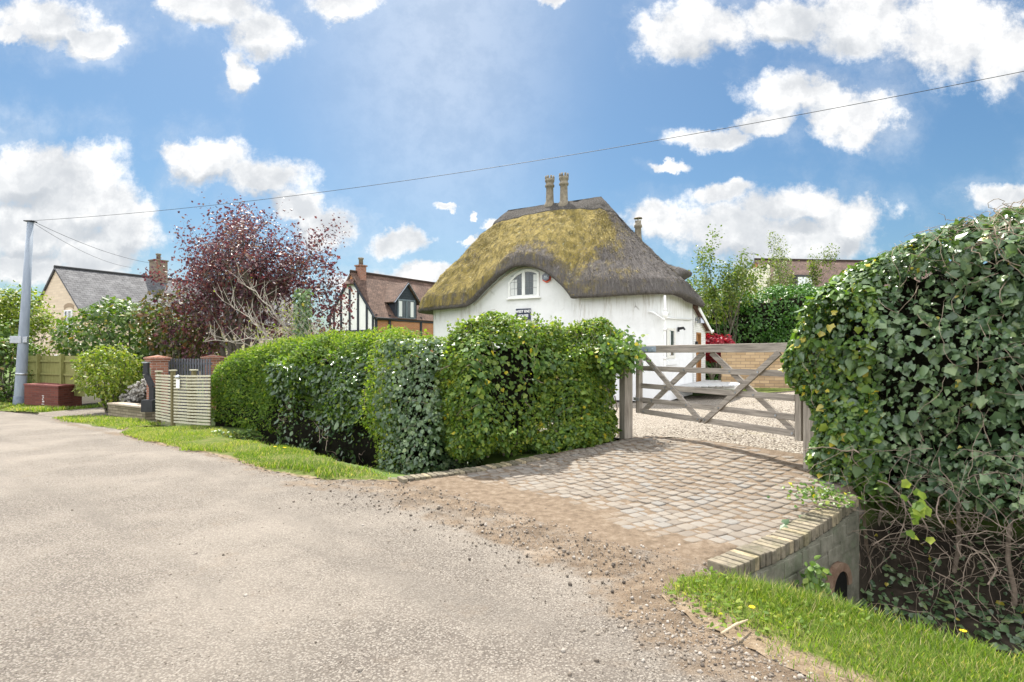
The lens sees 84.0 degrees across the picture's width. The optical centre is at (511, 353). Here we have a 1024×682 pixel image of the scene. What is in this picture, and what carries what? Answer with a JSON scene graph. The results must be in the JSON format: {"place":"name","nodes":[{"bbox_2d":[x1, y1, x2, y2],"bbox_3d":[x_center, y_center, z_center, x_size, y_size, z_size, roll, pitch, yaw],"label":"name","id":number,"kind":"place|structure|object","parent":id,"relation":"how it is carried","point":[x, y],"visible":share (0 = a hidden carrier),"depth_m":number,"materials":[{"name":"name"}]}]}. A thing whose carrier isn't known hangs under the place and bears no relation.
{"place":"outdoors","nodes":[
{"label":"outdoors","id":0,"kind":"place"},
{"bbox_2d":[0,411,823,681],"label":"road","id":1,"kind":"structure","parent":0,"point":[21,434],"depth_m":3.96,"materials":[{"name":"grey asphalt"}]},
{"bbox_2d":[152,444,402,486],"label":"loose stones","id":2,"kind":"object","parent":1,"relation":"on","point":[289,472],"visible":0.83,"depth_m":7.35,"materials":[{"name":"gravel"}]},
{"bbox_2d":[0,442,642,681],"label":"loose stones","id":3,"kind":"object","parent":1,"relation":"on","point":[360,669],"visible":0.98,"depth_m":3.22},
{"bbox_2d":[0,441,740,681],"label":"loose stones","id":4,"kind":"object","parent":1,"relation":"on","point":[321,604],"visible":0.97,"depth_m":3.43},
{"bbox_2d":[543,591,831,681],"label":"loose stones","id":5,"kind":"object","parent":1,"relation":"on","point":[751,658],"visible":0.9,"depth_m":3.09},
{"bbox_2d":[0,0,1023,333],"label":"sky","id":6,"kind":"structure","parent":0,"point":[109,108],"materials":[{"name":"blue"}]},
{"bbox_2d":[2,366,1023,657],"bbox_3d":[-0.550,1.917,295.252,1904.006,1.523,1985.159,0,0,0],"label":"ground","id":7,"kind":"structure","parent":0,"point":[880,578],"depth_m":5.83,"materials":[{"name":"brown soil"}]},
{"bbox_2d":[0,319,43,402],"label":"roadside bush","id":8,"kind":"object","parent":7,"relation":"on","point":[4,386],"visible":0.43,"depth_m":22.19,"materials":[{"name":"green plant"}]},
{"bbox_2d":[10,220,36,404],"bbox_3d":[-18.011,-1.237,21.000,0.772,7.334,0.400,0,0,0],"label":"utility pole","id":9,"kind":"object","parent":7,"relation":"on","point":[21,339],"visible":0.78,"depth_m":20.89,"materials":[{"name":"metal"}]},
{"bbox_2d":[37,223,154,263],"bbox_3d":[-19.215,-5.016,27.000,0.015,0.451,12.370,0,0,-14],"label":"overhead wire","id":10,"kind":"object","parent":9,"relation":"attached to","point":[91,246],"visible":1,"depth_m":25.07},
{"bbox_2d":[33,71,1023,220],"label":"overhead wire","id":11,"kind":"object","parent":9,"relation":"attached to","point":[572,154],"visible":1,"depth_m":14.25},
{"bbox_2d":[0,280,78,378],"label":"roadside tree","id":12,"kind":"object","parent":7,"relation":"on","point":[9,310],"visible":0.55,"depth_m":24.05,"materials":[{"name":"green plant"}]},
{"bbox_2d":[0,401,101,412],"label":"grass verge","id":13,"kind":"object","parent":7,"relation":"on","point":[3,409],"depth_m":19.21,"materials":[{"name":"green plant"}]},
{"bbox_2d":[23,382,81,407],"bbox_3d":[-16.572,1.641,20.550,3.106,1.118,1.047,0,0,28],"label":"brick enclosure","id":14,"kind":"object","parent":7,"relation":"on","point":[49,394],"visible":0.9,"depth_m":19.95,"materials":[{"name":"red brick"}]},
{"bbox_2d":[27,354,84,396],"bbox_3d":[-17.163,0.820,21.099,5.256,1.620,0.141,0,0,31],"label":"board fence","id":15,"kind":"object","parent":7,"relation":"on","point":[52,369],"visible":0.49,"depth_m":20.98,"materials":[{"name":"wood"}]},
{"bbox_2d":[70,342,143,412],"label":"yellow shrub","id":16,"kind":"object","parent":7,"relation":"on","point":[116,390],"visible":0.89,"depth_m":17.92,"materials":[{"name":"green plant"}]},
{"bbox_2d":[52,414,164,429],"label":"grass verge","id":17,"kind":"object","parent":7,"relation":"on","point":[107,426],"depth_m":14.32,"materials":[{"name":"green plant"}]},
{"bbox_2d":[38,402,186,417],"bbox_3d":[-12.976,1.824,19.228,3.186,0.140,4.754,0,0,30],"label":"lane entrance","id":18,"kind":"object","parent":7,"relation":"on","point":[91,411],"visible":0.26,"depth_m":18.29,"materials":[{"name":"beige concrete"}]},
{"bbox_2d":[119,379,146,403],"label":"rubble stones","id":19,"kind":"object","parent":18,"relation":"on","point":[137,393],"visible":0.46,"depth_m":17.81,"materials":[{"name":"grey stone"}]},
{"bbox_2d":[48,295,206,396],"bbox_3d":[-14.831,-0.198,22.127,5.674,4.238,3.491,0,0,0],"label":"laurel shrub","id":20,"kind":"object","parent":7,"relation":"on","point":[116,318],"visible":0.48,"depth_m":21.29,"materials":[{"name":"green plant"}]},
{"bbox_2d":[107,402,155,420],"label":"stone wall","id":21,"kind":"structure","parent":7,"relation":"on","point":[124,409],"depth_m":16.49,"materials":[{"name":"beige stone"}]},
{"bbox_2d":[141,362,155,411],"bbox_3d":[-9.975,0.905,15.617,0.396,1.363,0.315,0,0,0],"label":"steel post","id":22,"kind":"object","parent":7,"relation":"on","point":[148,405],"visible":0.96,"depth_m":15.65,"materials":[{"name":"grey metal"}]},
{"bbox_2d":[143,355,171,415],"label":"brick pillar","id":23,"kind":"structure","parent":7,"relation":"on","point":[158,363],"depth_m":17.29,"materials":[{"name":"red brick"}]},
{"bbox_2d":[168,359,211,413],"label":"metal gate","id":24,"kind":"structure","parent":23,"relation":"attached to","point":[188,363],"depth_m":17.51,"materials":[{"name":"grey metal"}]},
{"bbox_2d":[0,332,325,366],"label":"distant trees","id":25,"kind":"object","parent":7,"relation":"on","point":[9,362],"visible":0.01,"depth_m":74.79,"materials":[{"name":"green plant"}]},
{"bbox_2d":[31,253,315,386],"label":"stone house","id":26,"kind":"structure","parent":7,"relation":"on","point":[69,290],"depth_m":32.81,"materials":[{"name":"beige brick"}]},
{"bbox_2d":[64,303,73,334],"bbox_3d":[-24.322,-1.922,31.161,1.200,1.725,0.140,0,0,31],"label":"window","id":27,"kind":"structure","parent":26,"relation":"in","point":[66,312],"depth_m":31.17,"materials":[{"name":"white paint"}]},
{"bbox_2d":[155,369,210,425],"bbox_3d":[-8.235,1.141,14.171,3.118,1.517,0.294,0,0,37],"label":"slatted fence","id":28,"kind":"object","parent":7,"relation":"on","point":[191,397],"visible":0.98,"depth_m":13.96,"materials":[{"name":"beige wood"}]},
{"bbox_2d":[176,379,179,387],"bbox_3d":[-8.245,0.740,14.040,0.170,0.220,0.012,0,0,34],"label":"notice plate","id":29,"kind":"object","parent":28,"relation":"attached to","point":[177,383],"visible":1,"depth_m":14.03,"materials":[{"name":"white paint"}]},
{"bbox_2d":[138,321,227,396],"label":"shrub","id":30,"kind":"object","parent":7,"relation":"on","point":[187,354],"visible":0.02,"depth_m":22.91,"materials":[{"name":"green plant"}]},
{"bbox_2d":[131,287,235,402],"bbox_3d":[-12.023,-0.287,21.155,3.088,4.392,2.969,0,0,21],"label":"laurel shrub","id":31,"kind":"object","parent":7,"relation":"on","point":[162,347],"visible":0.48,"depth_m":20.42,"materials":[{"name":"green plant"}]},
{"bbox_2d":[200,355,225,409],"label":"brick pillar","id":32,"kind":"structure","parent":7,"relation":"on","point":[215,359],"depth_m":18.44,"materials":[{"name":"red brick"}]},
{"bbox_2d":[137,192,357,370],"bbox_3d":[-9.056,-1.905,20.084,7.332,7.509,6.013,0,0,45],"label":"copper plum tree","id":33,"kind":"object","parent":7,"relation":"on","point":[209,272],"visible":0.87,"depth_m":19.50,"materials":[{"name":"purple plant"}]},
{"bbox_2d":[119,425,398,481],"bbox_3d":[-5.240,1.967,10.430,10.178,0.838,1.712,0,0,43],"label":"grass verge","id":34,"kind":"object","parent":7,"relation":"on","point":[295,472],"depth_m":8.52,"materials":[{"name":"green plant"}]},
{"bbox_2d":[204,258,347,346],"bbox_3d":[-6.557,-0.440,15.845,3.500,4.330,2.323,0,0,16],"label":"bare tree","id":35,"kind":"object","parent":7,"relation":"on","point":[301,323],"visible":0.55,"depth_m":15.66,"materials":[{"name":"grey plant"}]},
{"bbox_2d":[207,324,418,461],"bbox_3d":[-4.565,0.818,12.492,7.143,2.738,1.559,0,0,39],"label":"privet hedge","id":36,"kind":"object","parent":7,"relation":"on","point":[244,398],"visible":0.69,"depth_m":12.42,"materials":[{"name":"green plant"}]},
{"bbox_2d":[263,334,401,468],"bbox_3d":[-3.224,0.905,11.061,3.711,2.623,1.772,0,0,36],"label":"laurel bush","id":37,"kind":"object","parent":7,"relation":"on","point":[283,383],"visible":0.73,"depth_m":10.61,"materials":[{"name":"green plant"}]},
{"bbox_2d":[211,426,475,472],"bbox_3d":[-3.467,2.113,10.639,6.420,1.048,1.677,0,0,39],"label":"ditch ivy","id":38,"kind":"object","parent":7,"relation":"on","point":[255,429],"visible":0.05,"depth_m":12.38,"materials":[{"name":"green plant"}]},
{"bbox_2d":[328,257,435,356],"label":"timbered house","id":39,"kind":"structure","parent":7,"relation":"on","point":[382,300],"depth_m":32.29,"materials":[{"name":"orange brick"}]},
{"bbox_2d":[358,326,482,474],"bbox_3d":[-1.380,0.905,9.171,1.871,2.700,1.733,0,0,42],"label":"hawthorn hedge","id":40,"kind":"object","parent":7,"relation":"on","point":[416,439],"visible":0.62,"depth_m":8.70,"materials":[{"name":"green plant"}]},
{"bbox_2d":[397,453,553,482],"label":"culvert wall","id":41,"kind":"structure","parent":7,"relation":"on","point":[429,475],"depth_m":7.58,"materials":[{"name":"brick"}]},
{"bbox_2d":[292,479,715,610],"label":"loose stones","id":42,"kind":"object","parent":7,"relation":"on","point":[573,557],"visible":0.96,"depth_m":4.91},
{"bbox_2d":[432,309,650,462],"bbox_3d":[0.456,0.542,9.056,3.476,2.470,1.891,0,0,-17],"label":"ivy hedge","id":43,"kind":"object","parent":7,"relation":"on","point":[523,379],"visible":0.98,"depth_m":8.68,"materials":[{"name":"green plant"}]},
{"bbox_2d":[273,474,814,681],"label":"loose stones","id":44,"kind":"object","parent":7,"relation":"on","point":[565,567],"visible":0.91,"depth_m":4.41,"materials":[{"name":"gravel"}]},
{"bbox_2d":[418,172,713,400],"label":"thatched cottage","id":45,"kind":"structure","parent":7,"relation":"on","point":[565,259],"depth_m":20.14,"materials":[{"name":"paint"}]},
{"bbox_2d":[515,308,530,320],"bbox_3d":[0.400,-1.408,20.484,0.616,0.440,0.042,0,0,30],"label":"house sign","id":46,"kind":"object","parent":45,"relation":"attached to","point":[526,312],"visible":0.77,"depth_m":20.43,"materials":[{"name":"metal"}]},
{"bbox_2d":[506,269,540,299],"bbox_3d":[0.406,-2.508,20.480,1.384,1.067,0.123,0,0,30],"label":"window","id":47,"kind":"structure","parent":45,"relation":"in","point":[524,284],"depth_m":20.46,"materials":[{"name":"white paint"}]},
{"bbox_2d":[666,328,678,364],"bbox_3d":[5.327,-0.249,18.853,0.060,1.219,1.404,0,0,30],"label":"slit window","id":48,"kind":"structure","parent":45,"relation":"in","point":[671,332],"depth_m":18.75,"materials":[{"name":"beige paint"}]},
{"bbox_2d":[696,332,700,381],"bbox_3d":[7.319,0.161,22.493,0.150,1.998,0.796,0,0,30],"label":"door","id":49,"kind":"structure","parent":45,"relation":"in","point":[698,335],"depth_m":22.75,"materials":[{"name":"brown wood"}]},
{"bbox_2d":[551,382,611,440],"bbox_3d":[1.136,0.920,9.239,1.133,0.960,0.064,0,0,-21],"label":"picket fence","id":50,"kind":"object","parent":7,"relation":"on","point":[579,411],"visible":0.04,"depth_m":9.19,"materials":[{"name":"wood"}]},
{"bbox_2d":[619,345,632,439],"bbox_3d":[1.887,0.652,9.422,0.160,1.655,0.160,0,0,-25],"label":"gate post","id":51,"kind":"object","parent":7,"relation":"on","point":[626,405],"visible":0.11,"depth_m":9.36,"materials":[{"name":"grey wood"}]},
{"bbox_2d":[525,391,802,453],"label":"gravel yard","id":52,"kind":"structure","parent":7,"relation":"on","point":[642,423],"depth_m":10.75,"materials":[{"name":"beige gravel"}]},
{"bbox_2d":[678,380,739,388],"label":"terrace","id":53,"kind":"structure","parent":52,"relation":"on","point":[715,384],"depth_m":20.06,"materials":[{"name":"beige paint"}]},
{"bbox_2d":[721,352,793,387],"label":"garden wall","id":54,"kind":"structure","parent":7,"relation":"on","point":[744,360],"depth_m":21.78,"materials":[{"name":"yellow brick"}]},
{"bbox_2d":[707,492,858,606],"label":"culvert wall","id":55,"kind":"structure","parent":7,"relation":"on","point":[796,545],"depth_m":5.00,"materials":[{"name":"brick"}]},
{"bbox_2d":[795,555,837,599],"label":"ivy","id":56,"kind":"object","parent":55,"relation":"attached to","point":[811,579],"visible":0.6,"depth_m":4.58,"materials":[{"name":"green plant"}]},
{"bbox_2d":[767,478,877,508],"bbox_3d":[2.876,1.333,5.361,1.038,0.269,0.612,0,0,0],"label":"ivy trail","id":57,"kind":"object","parent":55,"relation":"on","point":[822,492],"visible":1,"depth_m":5.34,"materials":[{"name":"green plant"}]},
{"bbox_2d":[698,282,881,379],"bbox_3d":[13.987,-1.034,29.647,9.745,5.415,3.181,0,0,6],"label":"tall hedge","id":58,"kind":"object","parent":7,"relation":"on","point":[775,321],"visible":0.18,"depth_m":28.86,"materials":[{"name":"green plant"}]},
{"bbox_2d":[762,230,839,301],"bbox_3d":[16.453,-3.058,33.124,4.587,8.546,2.711,0,0,-22],"label":"slender tree","id":59,"kind":"object","parent":7,"relation":"on","point":[779,273],"visible":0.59,"depth_m":33.21,"materials":[{"name":"green plant"}]},
{"bbox_2d":[803,352,815,468],"bbox_3d":[3.456,0.672,6.531,0.150,1.655,0.150,0,0,-25],"label":"gate post","id":60,"kind":"object","parent":7,"relation":"on","point":[808,434],"visible":0.03,"depth_m":6.52,"materials":[{"name":"grey wood"}]},
{"bbox_2d":[633,343,802,440],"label":"five bar gate","id":61,"kind":"structure","parent":60,"relation":"attached to","point":[791,430],"depth_m":7.75,"materials":[{"name":"grey wood"}]},
{"bbox_2d":[661,567,1023,681],"bbox_3d":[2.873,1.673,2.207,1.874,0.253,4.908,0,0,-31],"label":"grass verge","id":62,"kind":"object","parent":7,"relation":"on","point":[753,639],"depth_m":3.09,"materials":[{"name":"green plant"}]},
{"bbox_2d":[720,619,747,634],"bbox_3d":[1.253,1.526,3.191,0.256,0.031,0.020,0,0,-36],"label":"fallen stick","id":63,"kind":"object","parent":62,"relation":"on","point":[734,625],"visible":1,"depth_m":3.17,"materials":[{"name":"beige wood"}]},
{"bbox_2d":[663,566,877,638],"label":"verge weeds","id":64,"kind":"object","parent":62,"relation":"on","point":[718,597],"visible":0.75,"depth_m":3.46,"materials":[{"name":"green plant"}]},
{"bbox_2d":[739,258,951,302],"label":"brown roofed house","id":65,"kind":"structure","parent":7,"relation":"on","point":[802,271],"depth_m":39.44,"materials":[{"name":"cream render"},{"name":"brown roof tile"},{"name":"glass"}]},
{"bbox_2d":[787,275,812,286],"bbox_3d":[19.111,-4.714,37.919,1.150,0.950,1.335,0,0,-6],"label":"roof window","id":66,"kind":"structure","parent":65,"relation":"in","point":[800,281],"depth_m":37.26,"materials":[{"name":"white paint"}]},
{"bbox_2d":[778,198,1023,638],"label":"ivy hedge","id":67,"kind":"object","parent":7,"relation":"on","point":[919,386],"visible":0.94,"depth_m":5.52,"materials":[{"name":"green plant"}]},
{"bbox_2d":[780,498,1023,659],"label":"ditch ivy","id":68,"kind":"object","parent":7,"relation":"on","point":[1009,619],"visible":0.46,"depth_m":5.42,"materials":[{"name":"green plant"}]},
{"bbox_2d":[406,437,868,566],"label":"driveway","id":69,"kind":"structure","parent":0,"point":[580,519],"depth_m":6.05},
{"bbox_2d":[456,435,863,548],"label":"cobbles","id":70,"kind":"object","parent":69,"relation":"on","point":[730,529],"visible":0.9,"depth_m":6.41,"materials":[{"name":"stone"}]},
{"bbox_2d":[725,388,793,392],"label":"lawn","id":71,"kind":"structure","parent":0,"point":[767,390],"depth_m":24.22,"materials":[{"name":"green plant"}]},
{"bbox_2d":[705,333,734,379],"bbox_3d":[8.675,0.127,24.508,1.965,2.151,1.846,0,0,25],"label":"red maple","id":72,"kind":"object","parent":71,"relation":"on","point":[718,338],"visible":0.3,"depth_m":24.22,"materials":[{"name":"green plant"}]},
{"bbox_2d":[687,224,778,379],"bbox_3d":[9.688,-2.582,26.881,3.916,7.644,6.208,0,0,42],"label":"airy tree","id":73,"kind":"object","parent":71,"relation":"on","point":[741,276],"visible":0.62,"depth_m":26.81,"materials":[{"name":"green plant"}]},
{"bbox_2d":[701,271,764,341],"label":"garden shrub","id":74,"kind":"object","parent":71,"relation":"on","point":[726,311],"visible":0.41,"depth_m":28.15,"materials":[{"name":"green plant"}]}
]}

